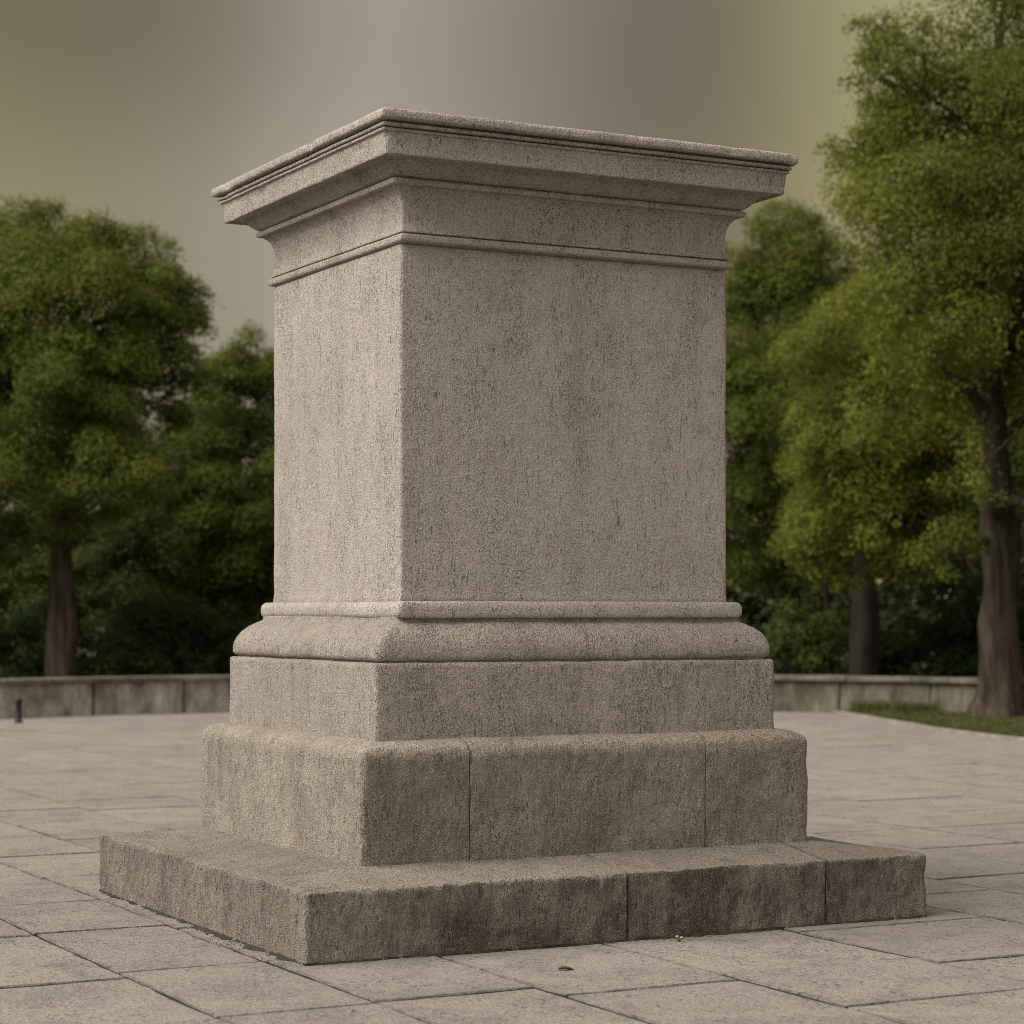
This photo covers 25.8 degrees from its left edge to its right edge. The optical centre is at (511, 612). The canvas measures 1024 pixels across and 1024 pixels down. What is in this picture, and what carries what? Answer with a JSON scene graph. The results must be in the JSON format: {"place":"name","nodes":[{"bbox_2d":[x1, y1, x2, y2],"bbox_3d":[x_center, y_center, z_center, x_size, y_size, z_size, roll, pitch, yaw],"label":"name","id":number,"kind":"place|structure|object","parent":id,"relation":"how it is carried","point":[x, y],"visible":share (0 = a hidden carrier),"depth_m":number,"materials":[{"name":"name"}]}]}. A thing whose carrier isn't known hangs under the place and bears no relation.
{"place":"outdoors","nodes":[
{"label":"outdoors","id":0,"kind":"place"},
{"bbox_2d":[0,616,937,676],"bbox_3d":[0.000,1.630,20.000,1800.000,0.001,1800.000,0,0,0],"label":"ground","id":1,"kind":"structure","parent":0,"point":[102,628],"depth_m":84.86,"materials":[{"name":"green plant"}]},
{"bbox_2d":[0,594,48,678],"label":"shrub","id":2,"kind":"object","parent":1,"relation":"on","point":[22,643],"visible":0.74,"depth_m":39.41,"materials":[{"name":"green plant"}]},
{"bbox_2d":[0,193,228,676],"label":"leafy tree","id":3,"kind":"object","parent":1,"relation":"on","point":[68,400],"visible":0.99,"depth_m":37.15,"materials":[{"name":"green plant"}]},
{"bbox_2d":[74,627,172,676],"bbox_3d":[-7.006,0.942,39.267,2.029,1.409,1.871,0,0,-20],"label":"shrub","id":4,"kind":"object","parent":1,"relation":"on","point":[122,656],"visible":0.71,"depth_m":38.81,"materials":[{"name":"green plant"}]},
{"bbox_2d":[0,392,259,659],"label":"leafy tree","id":5,"kind":"object","parent":1,"relation":"on","point":[119,585],"visible":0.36,"depth_m":42.64,"materials":[{"name":"green plant"}]},
{"bbox_2d":[97,582,214,675],"bbox_3d":[-6.283,0.546,39.936,2.022,2.193,1.940,0,0,-19],"label":"shrub","id":6,"kind":"object","parent":1,"relation":"on","point":[150,618],"visible":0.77,"depth_m":39.48,"materials":[{"name":"green plant"}]},
{"bbox_2d":[126,319,274,654],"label":"leafy tree","id":7,"kind":"object","parent":1,"relation":"on","point":[243,544],"visible":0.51,"depth_m":43.09,"materials":[{"name":"green plant"}]},
{"bbox_2d":[162,588,258,674],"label":"shrub","id":8,"kind":"object","parent":1,"relation":"on","point":[227,633],"visible":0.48,"depth_m":40.03,"materials":[{"name":"green plant"}]},
{"bbox_2d":[0,457,1023,677],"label":"woodland","id":9,"kind":"object","parent":1,"relation":"on","point":[901,598],"visible":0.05,"depth_m":54.09,"materials":[{"name":"green plant"}]},
{"bbox_2d":[724,195,872,674],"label":"leafy tree","id":10,"kind":"object","parent":1,"relation":"on","point":[752,394],"visible":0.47,"depth_m":45.35,"materials":[{"name":"green plant"}]},
{"bbox_2d":[764,590,850,674],"bbox_3d":[4.944,0.628,39.431,2.008,2.026,1.865,0,0,11],"label":"shrub","id":11,"kind":"object","parent":1,"relation":"on","point":[805,640],"visible":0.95,"depth_m":39.11,"materials":[{"name":"green plant"}]},
{"bbox_2d":[758,259,980,675],"bbox_3d":[6.181,-2.353,38.740,4.128,8.025,5.804,0,0,0],"label":"leafy tree","id":12,"kind":"object","parent":1,"relation":"on","point":[877,496],"visible":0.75,"depth_m":36.90,"materials":[{"name":"green plant"}]},
{"bbox_2d":[839,624,940,676],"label":"shrub","id":13,"kind":"object","parent":1,"relation":"on","point":[899,653],"visible":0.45,"depth_m":40.10,"materials":[{"name":"green plant"}]},
{"bbox_2d":[890,559,983,677],"bbox_3d":[7.828,0.343,39.520,1.896,2.605,2.150,0,0,38],"label":"shrub","id":14,"kind":"object","parent":1,"relation":"on","point":[959,616],"visible":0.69,"depth_m":39.27,"materials":[{"name":"green plant"}]},
{"bbox_2d":[868,242,1023,627],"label":"leafy tree","id":15,"kind":"object","parent":1,"relation":"on","point":[1016,465],"visible":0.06,"depth_m":44.32,"materials":[{"name":"green plant"}]},
{"bbox_2d":[962,596,1023,678],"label":"shrub","id":16,"kind":"object","parent":1,"relation":"on","point":[1021,642],"visible":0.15,"depth_m":38.59,"materials":[{"name":"green plant"}]},
{"bbox_2d":[0,712,1023,1023],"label":"paving","id":17,"kind":"structure","parent":0,"point":[76,946],"depth_m":10.85,"materials":[{"name":"stone"}]},
{"bbox_2d":[14,698,22,722],"bbox_3d":[-7.139,1.424,32.400,0.132,0.372,0.132,0,0,0],"label":"bollard","id":18,"kind":"object","parent":17,"relation":"on","point":[18,702],"visible":1,"depth_m":32.36,"materials":[{"name":"metal"}]},
{"bbox_2d":[92,889,305,965],"bbox_3d":[-1.714,1.597,11.461,0.162,0.021,3.087,0,0,-28],"label":"soil grit","id":19,"kind":"object","parent":17,"relation":"on","point":[207,931],"visible":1,"depth_m":11.09,"materials":[{"name":"soil"}]},
{"bbox_2d":[0,674,1023,718],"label":"wall","id":20,"kind":"structure","parent":17,"relation":"on","point":[83,696],"depth_m":35.15,"materials":[{"name":"stone"}]},
{"bbox_2d":[99,107,926,965],"bbox_3d":[-0.096,-0.398,12.309,3.538,4.055,3.106,0,0,-28],"label":"stone pedestal","id":21,"kind":"object","parent":17,"relation":"on","point":[501,671],"visible":1,"depth_m":11.45,"materials":[{"name":"stone"}]},
{"bbox_2d":[558,965,573,969],"bbox_3d":[0.241,1.591,10.009,0.073,0.026,0.041,0,0,-17],"label":"dry leaf","id":22,"kind":"object","parent":17,"relation":"on","point":[564,967],"visible":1,"depth_m":10.00,"materials":[{"name":"brown plant"}]},
{"bbox_2d":[306,915,926,965],"bbox_3d":[0.639,1.596,10.913,3.514,0.020,0.096,0,0,-28],"label":"soil grit","id":23,"kind":"object","parent":17,"relation":"on","point":[690,935],"visible":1,"depth_m":10.87,"materials":[{"name":"soil"}]},
{"bbox_2d":[673,935,683,941],"bbox_3d":[0.811,1.588,10.896,0.052,0.034,0.039,0,0,26],"label":"weed","id":24,"kind":"object","parent":17,"relation":"on","point":[678,939],"visible":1,"depth_m":10.89,"materials":[{"name":"white plant"}]},
{"bbox_2d":[834,711,1023,740],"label":"kerb","id":25,"kind":"structure","parent":17,"relation":"on","point":[941,729],"depth_m":30.52,"materials":[{"name":"stone"}]},
{"bbox_2d":[845,708,1023,736],"bbox_3d":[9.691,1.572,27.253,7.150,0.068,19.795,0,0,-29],"label":"turf","id":26,"kind":"structure","parent":17,"relation":"on","point":[960,719],"depth_m":31.96,"materials":[{"name":"green plant"}]},
{"bbox_2d":[848,698,939,713],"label":"grass tufts","id":27,"kind":"object","parent":26,"relation":"on","point":[882,706],"visible":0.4,"depth_m":34.87,"materials":[{"name":"green plant"}]},
{"bbox_2d":[810,0,1023,717],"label":"leafy tree","id":28,"kind":"object","parent":26,"relation":"on","point":[987,352],"visible":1,"depth_m":32.77,"materials":[{"name":"green plant"}]},
{"bbox_2d":[0,0,1023,613],"label":"sky","id":29,"kind":"structure","parent":0,"point":[143,109],"materials":[{"name":"grey"}]},
{"bbox_2d":[777,523,852,674],"bbox_3d":[5.579,-0.125,40.052,1.434,3.572,1.227,0,0,-30],"label":"tree","id":30,"kind":"object","parent":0,"point":[826,599],"visible":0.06,"depth_m":39.97,"materials":[{"name":"green plant"}]}
]}

